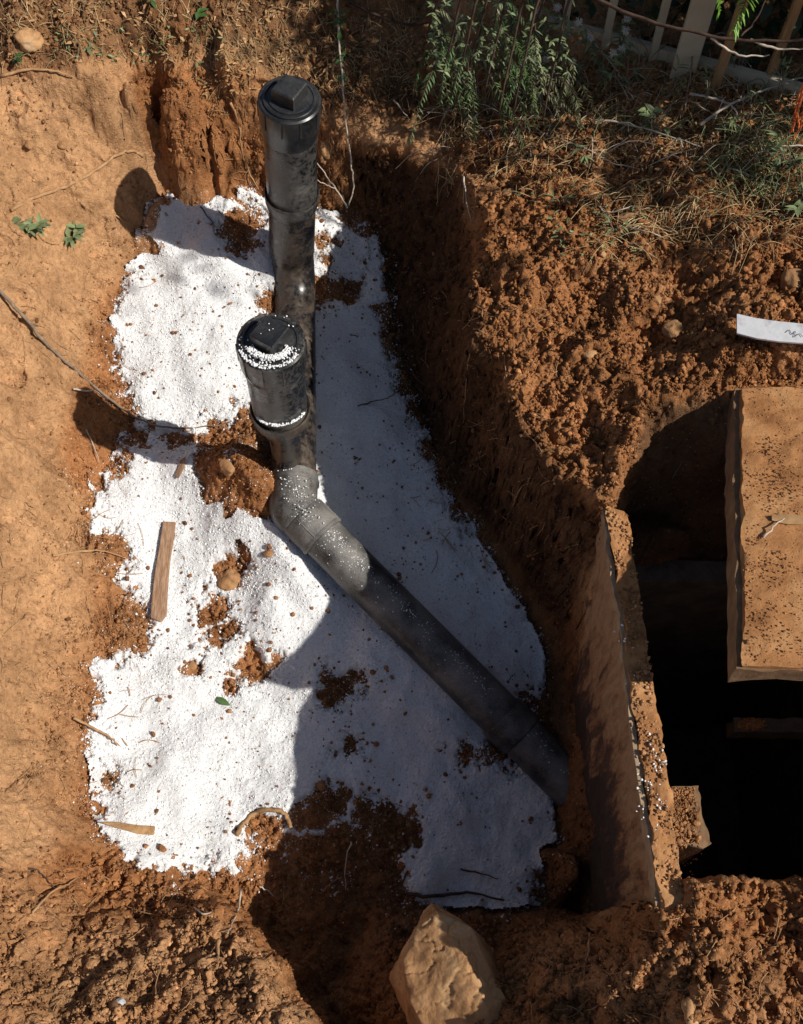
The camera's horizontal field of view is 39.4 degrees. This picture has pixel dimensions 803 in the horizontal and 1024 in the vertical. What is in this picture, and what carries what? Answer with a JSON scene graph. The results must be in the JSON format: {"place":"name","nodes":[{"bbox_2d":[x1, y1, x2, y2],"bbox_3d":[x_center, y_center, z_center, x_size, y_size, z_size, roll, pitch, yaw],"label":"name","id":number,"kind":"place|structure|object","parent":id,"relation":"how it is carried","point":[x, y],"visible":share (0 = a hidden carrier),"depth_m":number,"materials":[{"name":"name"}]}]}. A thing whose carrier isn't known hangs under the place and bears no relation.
{"place":"outdoors","nodes":[
{"label":"outdoors","id":0,"kind":"place"},
{"bbox_2d":[0,0,802,1023],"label":"ground","id":1,"kind":"structure","parent":0,"point":[88,206],"depth_m":2.29,"materials":[{"name":"red soil"}]},
{"bbox_2d":[12,53,23,64],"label":"weed","id":2,"kind":"object","parent":1,"relation":"on","point":[16,58],"visible":1,"depth_m":2.33,"materials":[{"name":"green plant"}]},
{"bbox_2d":[13,27,43,52],"bbox_3d":[-0.775,-0.987,2.333,0.056,0.046,0.058,0,65,0],"label":"stone","id":3,"kind":"object","parent":1,"relation":"on","point":[29,40],"visible":1,"depth_m":2.32,"materials":[{"name":"stone"}]},
{"bbox_2d":[24,140,34,149],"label":"stone","id":4,"kind":"object","parent":1,"relation":"on","point":[29,145],"visible":1,"depth_m":2.38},
{"bbox_2d":[12,212,51,236],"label":"weed","id":5,"kind":"object","parent":1,"relation":"on","point":[38,226],"visible":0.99,"depth_m":2.39,"materials":[{"name":"green plant"}]},
{"bbox_2d":[0,68,73,77],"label":"root","id":6,"kind":"object","parent":1,"relation":"on","point":[6,74],"visible":1,"depth_m":2.34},
{"bbox_2d":[28,867,54,888],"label":"root","id":7,"kind":"object","parent":1,"relation":"on","point":[41,874],"visible":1,"depth_m":2.00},
{"bbox_2d":[31,874,80,913],"bbox_3d":[-0.618,0.680,2.005,0.011,0.163,0.091,19,67,9],"label":"root","id":8,"kind":"object","parent":1,"relation":"on","point":[43,900],"visible":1,"depth_m":1.98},
{"bbox_2d":[57,140,66,148],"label":"stone","id":9,"kind":"object","parent":1,"relation":"on","point":[61,144],"visible":1,"depth_m":2.43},
{"bbox_2d":[63,220,85,248],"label":"weed","id":10,"kind":"object","parent":1,"relation":"on","point":[77,231],"visible":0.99,"depth_m":2.50,"materials":[{"name":"green plant"}]},
{"bbox_2d":[10,149,143,211],"bbox_3d":[-0.716,-0.735,2.480,0.022,0.109,0.343,41,71,17],"label":"root","id":11,"kind":"object","parent":1,"relation":"on","point":[66,186],"visible":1,"depth_m":2.48,"materials":[{"name":"wood"}]},
{"bbox_2d":[68,504,92,620],"bbox_3d":[-0.679,0.107,2.379,0.009,0.075,0.250,-13,66,-6],"label":"root","id":12,"kind":"object","parent":1,"relation":"on","point":[81,555],"visible":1,"depth_m":2.39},
{"bbox_2d":[83,42,92,55],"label":"weed","id":13,"kind":"object","parent":1,"relation":"on","point":[89,50],"visible":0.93,"depth_m":2.37,"materials":[{"name":"green plant"}]},
{"bbox_2d":[52,549,127,558],"bbox_3d":[-0.662,0.087,2.379,0.134,0.122,0.024,-18,66,-8],"label":"root","id":14,"kind":"object","parent":1,"relation":"on","point":[60,554],"visible":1,"depth_m":2.38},
{"bbox_2d":[73,388,108,405],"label":"twig","id":15,"kind":"object","parent":1,"relation":"on","point":[82,390],"visible":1,"depth_m":2.50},
{"bbox_2d":[85,429,99,463],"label":"root","id":16,"kind":"object","parent":1,"relation":"on","point":[92,443],"visible":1,"depth_m":2.46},
{"bbox_2d":[0,289,231,428],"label":"branch","id":17,"kind":"object","parent":1,"relation":"on","point":[23,316],"visible":1,"depth_m":2.46,"materials":[{"name":"wood"}]},
{"bbox_2d":[116,998,125,1005],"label":"stone","id":18,"kind":"object","parent":1,"relation":"on","point":[121,1001],"visible":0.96,"depth_m":1.79,"materials":[{"name":"white stone"}]},
{"bbox_2d":[115,214,148,232],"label":"root","id":19,"kind":"object","parent":1,"relation":"on","point":[127,223],"visible":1,"depth_m":2.62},
{"bbox_2d":[124,905,174,915],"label":"root","id":20,"kind":"object","parent":1,"relation":"on","point":[140,911],"visible":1,"depth_m":2.06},
{"bbox_2d":[148,0,156,8],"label":"weed","id":21,"kind":"object","parent":1,"relation":"on","point":[153,3],"visible":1,"depth_m":2.39,"materials":[{"name":"green plant"}]},
{"bbox_2d":[155,928,179,994],"bbox_3d":[-0.400,0.756,1.888,0.017,0.122,0.113,5,65,2],"label":"root","id":22,"kind":"object","parent":1,"relation":"on","point":[160,965],"visible":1,"depth_m":1.87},
{"bbox_2d":[184,7,207,22],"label":"weed","id":23,"kind":"object","parent":1,"relation":"on","point":[199,13],"visible":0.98,"depth_m":2.44,"materials":[{"name":"green plant"}]},
{"bbox_2d":[193,907,210,914],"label":"root","id":24,"kind":"object","parent":1,"relation":"on","point":[195,908],"visible":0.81,"depth_m":1.99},
{"bbox_2d":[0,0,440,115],"bbox_3d":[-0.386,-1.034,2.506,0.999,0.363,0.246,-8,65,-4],"label":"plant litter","id":25,"kind":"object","parent":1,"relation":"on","point":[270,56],"visible":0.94,"depth_m":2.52,"materials":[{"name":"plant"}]},
{"bbox_2d":[216,938,225,968],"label":"root","id":26,"kind":"object","parent":1,"relation":"on","point":[218,941],"visible":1,"depth_m":1.92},
{"bbox_2d":[219,458,234,477],"bbox_3d":[-0.371,-0.097,2.410,0.038,0.036,0.046,-21,67,-9],"label":"stone","id":27,"kind":"object","parent":1,"relation":"on","point":[227,466],"visible":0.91,"depth_m":2.40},
{"bbox_2d":[227,889,241,933],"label":"root","id":28,"kind":"object","parent":1,"relation":"on","point":[240,894],"visible":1,"depth_m":2.16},
{"bbox_2d":[229,102,258,188],"bbox_3d":[-0.369,-0.854,2.623,0.016,0.211,0.084,-24,67,-11],"label":"root","id":29,"kind":"object","parent":1,"relation":"on","point":[234,110],"visible":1,"depth_m":2.63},
{"bbox_2d":[40,159,576,951],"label":"salt grains","id":30,"kind":"object","parent":1,"relation":"on","point":[264,623],"visible":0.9,"depth_m":2.44},
{"bbox_2d":[83,185,555,908],"bbox_3d":[-0.179,-0.004,2.484,1.033,0.347,1.654,0,65,0],"label":"salt","id":31,"kind":"object","parent":1,"relation":"on","point":[371,461],"visible":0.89,"depth_m":2.43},
{"bbox_2d":[73,716,119,745],"bbox_3d":[-0.619,0.444,2.278,0.100,0.056,0.010,24,67,11],"label":"root","id":32,"kind":"object","parent":31,"relation":"on","point":[87,725],"visible":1,"depth_m":2.28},
{"bbox_2d":[99,822,154,834],"bbox_3d":[-0.542,0.624,2.214,0.104,0.035,0.018,4,65,2],"label":"bark piece","id":33,"kind":"object","parent":31,"relation":"on","point":[142,829],"visible":1,"depth_m":2.21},
{"bbox_2d":[151,521,175,621],"bbox_3d":[-0.522,0.129,2.452,0.033,0.038,0.226,2,65,1],"label":"wood splinter","id":34,"kind":"object","parent":31,"relation":"on","point":[159,596],"visible":1,"depth_m":2.44,"materials":[{"name":"wood"}]},
{"bbox_2d":[175,457,185,477],"bbox_3d":[-0.485,-0.098,2.468,0.014,0.028,0.044,22,67,10],"label":"bark piece","id":35,"kind":"object","parent":31,"relation":"on","point":[181,467],"visible":1,"depth_m":2.47,"materials":[{"name":"brown wood"}]},
{"bbox_2d":[189,661,196,669],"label":"stone","id":36,"kind":"object","parent":31,"relation":"on","point":[192,665],"visible":1,"depth_m":2.39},
{"bbox_2d":[200,206,222,238],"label":"twig","id":37,"kind":"object","parent":31,"relation":"on","point":[210,219],"visible":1,"depth_m":2.65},
{"bbox_2d":[217,697,230,705],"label":"green leaf","id":38,"kind":"object","parent":31,"relation":"on","point":[222,700],"visible":1,"depth_m":2.37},
{"bbox_2d":[217,568,240,590],"bbox_3d":[-0.382,0.149,2.481,0.054,0.039,0.059,0,65,0],"label":"stone","id":39,"kind":"object","parent":31,"relation":"on","point":[228,579],"visible":1,"depth_m":2.47,"materials":[{"name":"stone"}]},
{"bbox_2d":[235,807,292,835],"bbox_3d":[-0.280,0.625,2.273,0.118,0.029,0.051,-8,65,-4],"label":"root","id":40,"kind":"object","parent":31,"relation":"on","point":[255,813],"visible":1,"depth_m":2.27,"materials":[{"name":"orange plant"}]},
{"bbox_2d":[263,549,273,556],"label":"stone","id":41,"kind":"object","parent":31,"relation":"on","point":[268,553],"visible":1,"depth_m":2.43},
{"bbox_2d":[357,391,397,405],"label":"twig","id":42,"kind":"object","parent":31,"relation":"on","point":[375,400],"visible":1,"depth_m":2.65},
{"bbox_2d":[235,74,568,805],"bbox_3d":[-0.070,-0.078,2.269,0.395,0.829,1.425,-23,67,-10],"label":"drain pipe","id":43,"kind":"object","parent":31,"relation":"on","point":[289,110],"visible":0.99,"depth_m":2.36,"materials":[{"name":"black plastic"}]},
{"bbox_2d":[238,313,568,773],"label":"grains on pipe","id":44,"kind":"object","parent":43,"relation":"attached to","point":[255,353],"visible":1,"depth_m":1.99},
{"bbox_2d":[398,889,503,900],"bbox_3d":[0.100,0.776,2.267,0.215,0.033,0.022,0,65,0],"label":"stick","id":45,"kind":"object","parent":31,"relation":"on","point":[432,895],"visible":1,"depth_m":2.26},
{"bbox_2d":[460,868,497,878],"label":"twig","id":46,"kind":"object","parent":31,"relation":"on","point":[465,870],"visible":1,"depth_m":2.29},
{"bbox_2d":[318,140,330,164],"bbox_3d":[-0.184,-0.866,2.672,0.032,0.044,0.068,0,65,0],"label":"stone","id":47,"kind":"object","parent":1,"relation":"on","point":[324,152],"visible":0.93,"depth_m":2.66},
{"bbox_2d":[317,163,347,208],"bbox_3d":[-0.159,-0.750,2.579,0.068,0.121,0.036,0,65,0],"label":"forked twig","id":48,"kind":"object","parent":1,"relation":"on","point":[339,194],"visible":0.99,"depth_m":2.57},
{"bbox_2d":[328,0,354,205],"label":"trailing vine","id":49,"kind":"object","parent":1,"relation":"on","point":[342,76],"visible":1,"depth_m":2.52,"materials":[{"name":"green plant"}]},
{"bbox_2d":[344,841,351,889],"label":"root","id":50,"kind":"object","parent":1,"relation":"on","point":[346,861],"visible":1,"depth_m":2.26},
{"bbox_2d":[3,5,750,971],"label":"soil specks","id":51,"kind":"object","parent":1,"relation":"on","point":[321,785],"visible":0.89,"depth_m":2.42,"materials":[{"name":"soil"}]},
{"bbox_2d":[389,871,407,896],"bbox_3d":[-0.004,0.755,2.268,0.009,0.016,0.061,35,70,15],"label":"stick","id":52,"kind":"object","parent":1,"relation":"on","point":[405,875],"visible":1,"depth_m":2.27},
{"bbox_2d":[0,0,802,190],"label":"leaf litter","id":53,"kind":"object","parent":1,"relation":"on","point":[331,65],"visible":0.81,"depth_m":2.44,"materials":[{"name":"plant"}]},
{"bbox_2d":[348,0,434,25],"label":"branch","id":54,"kind":"object","parent":53,"relation":"on","point":[361,7],"visible":0.92,"depth_m":2.57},
{"bbox_2d":[594,43,633,99],"bbox_3d":[0.471,-0.965,2.457,0.019,0.025,0.172,-24,67,-11],"label":"twig","id":55,"kind":"object","parent":53,"relation":"on","point":[613,67],"visible":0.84,"depth_m":2.46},
{"bbox_2d":[699,77,802,125],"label":"twig","id":56,"kind":"object","parent":53,"relation":"on","point":[720,110],"visible":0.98,"depth_m":2.31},
{"bbox_2d":[0,60,802,1023],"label":"rootlets","id":57,"kind":"object","parent":1,"relation":"on","point":[166,694],"visible":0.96,"depth_m":2.20,"materials":[{"name":"plant"}]},
{"bbox_2d":[393,99,415,127],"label":"twig","id":58,"kind":"object","parent":1,"relation":"on","point":[403,112],"visible":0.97,"depth_m":2.61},
{"bbox_2d":[50,0,801,263],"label":"ground cover","id":59,"kind":"object","parent":1,"relation":"on","point":[519,194],"visible":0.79,"depth_m":2.35,"materials":[{"name":"green plant"}]},
{"bbox_2d":[389,904,505,1023],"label":"boulder","id":60,"kind":"object","parent":1,"relation":"on","point":[443,970],"visible":0.88,"depth_m":1.84,"materials":[{"name":"stone"}]},
{"bbox_2d":[463,353,470,422],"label":"root","id":61,"kind":"object","parent":1,"relation":"on","point":[466,383],"visible":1,"depth_m":2.31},
{"bbox_2d":[463,176,471,220],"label":"root","id":62,"kind":"object","parent":1,"relation":"on","point":[466,195],"visible":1,"depth_m":2.46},
{"bbox_2d":[407,0,574,146],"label":"ferny shrub","id":63,"kind":"object","parent":1,"relation":"on","point":[531,28],"visible":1,"depth_m":2.30,"materials":[{"name":"green plant"}]},
{"bbox_2d":[501,188,515,198],"bbox_3d":[0.232,-0.686,2.418,0.033,0.026,0.026,17,66,8],"label":"stone","id":64,"kind":"object","parent":1,"relation":"on","point":[508,192],"visible":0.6,"depth_m":2.41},
{"bbox_2d":[544,188,574,205],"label":"weed","id":65,"kind":"object","parent":1,"relation":"on","point":[566,197],"visible":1,"depth_m":2.33,"materials":[{"name":"green plant"}]},
{"bbox_2d":[523,32,603,129],"bbox_3d":[0.329,-0.920,2.382,0.158,0.181,0.276,-31,69,-14],"label":"drooping sprig","id":66,"kind":"object","parent":1,"relation":"on","point":[569,89],"visible":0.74,"depth_m":2.36,"materials":[{"name":"green plant"}]},
{"bbox_2d":[568,141,593,164],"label":"weed","id":67,"kind":"object","parent":1,"relation":"on","point":[585,157],"visible":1,"depth_m":2.36,"materials":[{"name":"green plant"}]},
{"bbox_2d":[533,2,639,94],"bbox_3d":[0.393,-0.999,2.444,0.271,0.194,0.155,22,67,10],"label":"seeding herb","id":68,"kind":"object","parent":1,"relation":"on","point":[588,37],"visible":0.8,"depth_m":2.42,"materials":[{"name":"green plant"}]},
{"bbox_2d":[585,932,591,961],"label":"root","id":69,"kind":"object","parent":1,"relation":"on","point":[589,948],"visible":1,"depth_m":1.76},
{"bbox_2d":[538,133,640,169],"bbox_3d":[0.398,-0.773,2.416,0.253,0.054,0.023,34,69,14],"label":"twig","id":70,"kind":"object","parent":1,"relation":"on","point":[593,152],"visible":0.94,"depth_m":2.38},
{"bbox_2d":[582,350,597,359],"bbox_3d":[0.359,-0.299,2.129,0.032,0.021,0.021,0,65,0],"label":"stone","id":71,"kind":"object","parent":1,"relation":"on","point":[589,354],"visible":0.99,"depth_m":2.12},
{"bbox_2d":[399,18,797,179],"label":"pale stems","id":72,"kind":"object","parent":1,"relation":"on","point":[520,88],"visible":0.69,"depth_m":2.38,"materials":[{"name":"plant"}]},
{"bbox_2d":[402,0,802,209],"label":"wispy weeds","id":73,"kind":"object","parent":1,"relation":"on","point":[749,159],"visible":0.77,"depth_m":2.28,"materials":[{"name":"green plant"}]},
{"bbox_2d":[599,251,605,256],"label":"stone","id":74,"kind":"object","parent":1,"relation":"on","point":[602,253],"visible":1,"depth_m":2.20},
{"bbox_2d":[597,57,611,85],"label":"fence weed","id":75,"kind":"object","parent":1,"relation":"on","point":[601,74],"visible":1,"depth_m":2.45,"materials":[{"name":"green plant"}]},
{"bbox_2d":[415,41,802,275],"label":"dry grass","id":76,"kind":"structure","parent":1,"relation":"on","point":[651,195],"depth_m":2.34,"materials":[{"name":"plant"}]},
{"bbox_2d":[601,213,630,234],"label":"weed","id":77,"kind":"object","parent":1,"relation":"on","point":[610,229],"visible":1,"depth_m":2.23,"materials":[{"name":"green plant"}]},
{"bbox_2d":[597,204,634,212],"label":"twig","id":78,"kind":"object","parent":1,"relation":"on","point":[602,210],"visible":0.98,"depth_m":2.28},
{"bbox_2d":[610,24,628,50],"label":"fence weed","id":79,"kind":"object","parent":1,"relation":"on","point":[620,33],"visible":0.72,"depth_m":2.42,"materials":[{"name":"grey plant"}]},
{"bbox_2d":[616,211,638,222],"bbox_3d":[0.459,-0.597,2.270,0.047,0.021,0.026,-10,65,-5],"label":"stone","id":80,"kind":"object","parent":1,"relation":"on","point":[625,218],"visible":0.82,"depth_m":2.26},
{"bbox_2d":[626,30,648,91],"bbox_3d":[0.513,-0.978,2.440,0.045,0.049,0.140,5,65,2],"label":"weed stalk","id":81,"kind":"object","parent":1,"relation":"on","point":[630,31],"visible":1,"depth_m":2.44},
{"bbox_2d":[626,227,660,236],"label":"twig","id":82,"kind":"object","parent":1,"relation":"on","point":[642,230],"visible":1,"depth_m":2.21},
{"bbox_2d":[633,10,657,37],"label":"fence weed","id":83,"kind":"object","parent":1,"relation":"on","point":[652,18],"visible":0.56,"depth_m":2.46,"materials":[{"name":"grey plant"}]},
{"bbox_2d":[592,119,701,146],"bbox_3d":[0.521,-0.807,2.366,0.245,0.060,0.028,29,68,13],"label":"twig","id":84,"kind":"object","parent":1,"relation":"on","point":[613,121],"visible":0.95,"depth_m":2.38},
{"bbox_2d":[636,102,663,124],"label":"weed","id":85,"kind":"object","parent":1,"relation":"on","point":[642,111],"visible":0.94,"depth_m":2.37,"materials":[{"name":"green plant"}]},
{"bbox_2d":[641,116,670,134],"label":"weed","id":86,"kind":"object","parent":1,"relation":"on","point":[666,129],"visible":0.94,"depth_m":2.37,"materials":[{"name":"green plant"}]},
{"bbox_2d":[652,295,661,304],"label":"stone","id":87,"kind":"object","parent":1,"relation":"on","point":[658,298],"visible":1,"depth_m":2.15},
{"bbox_2d":[527,0,802,71],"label":"hedge","id":88,"kind":"object","parent":1,"relation":"on","point":[772,27],"visible":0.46,"depth_m":2.37,"materials":[{"name":"green plant"}]},
{"bbox_2d":[662,319,683,337],"bbox_3d":[0.516,-0.346,2.137,0.036,0.035,0.037,-36,70,-15],"label":"stone","id":89,"kind":"object","parent":1,"relation":"on","point":[674,328],"visible":1,"depth_m":2.13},
{"bbox_2d":[548,0,802,97],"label":"garden fence","id":90,"kind":"object","parent":1,"relation":"on","point":[699,15],"visible":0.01,"depth_m":2.35,"materials":[{"name":"beige paint"}]},
{"bbox_2d":[595,0,802,56],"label":"fence branch","id":91,"kind":"object","parent":90,"relation":"attached to","point":[715,38],"visible":1,"depth_m":2.04,"materials":[{"name":"wood"}]},
{"bbox_2d":[716,0,758,41],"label":"fern leaf","id":92,"kind":"object","parent":90,"relation":"hanging from","point":[737,25],"visible":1,"depth_m":1.90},
{"bbox_2d":[666,55,688,97],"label":"fence weed","id":93,"kind":"object","parent":1,"relation":"on","point":[680,83],"visible":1,"depth_m":2.36,"materials":[{"name":"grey plant"}]},
{"bbox_2d":[574,506,802,912],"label":"concrete tank","id":94,"kind":"object","parent":1,"relation":"on","point":[748,786],"visible":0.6,"depth_m":2.31,"materials":[{"name":"concrete"}]},
{"bbox_2d":[613,624,667,837],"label":"spilt granules","id":95,"kind":"object","parent":94,"relation":"on","point":[641,779],"visible":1,"depth_m":1.73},
{"bbox_2d":[607,388,802,911],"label":"rubble crumbs","id":96,"kind":"object","parent":94,"relation":"on","point":[681,828],"visible":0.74,"depth_m":1.86,"materials":[{"name":"soil"}]},
{"bbox_2d":[724,387,802,681],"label":"concrete slab","id":97,"kind":"structure","parent":94,"relation":"on","point":[741,417],"depth_m":1.79,"materials":[{"name":"concrete"}]},
{"bbox_2d":[762,518,784,538],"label":"twig","id":98,"kind":"object","parent":97,"relation":"on","point":[768,532],"visible":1,"depth_m":1.78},
{"bbox_2d":[772,514,802,524],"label":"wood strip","id":99,"kind":"object","parent":97,"relation":"on","point":[792,519],"visible":1,"depth_m":1.80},
{"bbox_2d":[684,56,692,112],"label":"weed stalk","id":100,"kind":"object","parent":1,"relation":"on","point":[689,80],"visible":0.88,"depth_m":2.35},
{"bbox_2d":[681,996,701,1023],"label":"stone","id":101,"kind":"object","parent":1,"relation":"on","point":[688,1007],"visible":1,"depth_m":1.54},
{"bbox_2d":[698,64,713,111],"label":"fence weed","id":102,"kind":"object","parent":1,"relation":"on","point":[707,81],"visible":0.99,"depth_m":2.33,"materials":[{"name":"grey plant"}]},
{"bbox_2d":[689,92,737,114],"bbox_3d":[0.657,-0.853,2.333,0.024,0.033,0.126,-41,71,-17],"label":"twig","id":103,"kind":"object","parent":1,"relation":"on","point":[703,95],"visible":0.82,"depth_m":2.34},
{"bbox_2d":[722,112,750,132],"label":"fence weed","id":104,"kind":"object","parent":1,"relation":"on","point":[736,117],"visible":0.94,"depth_m":2.27,"materials":[{"name":"green plant"}]},
{"bbox_2d":[729,44,748,67],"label":"weed","id":105,"kind":"object","parent":1,"relation":"on","point":[742,51],"visible":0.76,"depth_m":2.36,"materials":[{"name":"green plant"}]},
{"bbox_2d":[742,82,765,116],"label":"fence weed","id":106,"kind":"object","parent":1,"relation":"on","point":[750,93],"visible":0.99,"depth_m":2.29,"materials":[{"name":"green plant"}]},
{"bbox_2d":[728,168,780,185],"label":"twig","id":107,"kind":"object","parent":1,"relation":"on","point":[751,175],"visible":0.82,"depth_m":2.23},
{"bbox_2d":[736,314,802,343],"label":"label strip","id":108,"kind":"object","parent":1,"relation":"on","point":[768,330],"visible":1,"depth_m":1.99,"materials":[{"name":"plastic"}]},
{"bbox_2d":[759,144,802,154],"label":"twig","id":109,"kind":"object","parent":1,"relation":"on","point":[787,146],"visible":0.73,"depth_m":2.21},
{"bbox_2d":[762,129,802,171],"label":"weed","id":110,"kind":"object","parent":1,"relation":"on","point":[777,161],"visible":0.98,"depth_m":2.18,"materials":[{"name":"green plant"}]},
{"bbox_2d":[772,55,793,103],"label":"fence weed","id":111,"kind":"object","parent":1,"relation":"on","point":[783,78],"visible":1,"depth_m":2.28,"materials":[{"name":"green plant"}]},
{"bbox_2d":[780,268,802,288],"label":"stone","id":112,"kind":"object","parent":1,"relation":"on","point":[790,278],"visible":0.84,"depth_m":2.10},
{"bbox_2d":[785,182,802,216],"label":"weed","id":113,"kind":"object","parent":1,"relation":"on","point":[799,209],"visible":1,"depth_m":2.15,"materials":[{"name":"green plant"}]},
{"bbox_2d":[789,83,802,138],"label":"rust frond","id":114,"kind":"object","parent":1,"relation":"on","point":[797,106],"visible":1,"depth_m":2.00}
]}

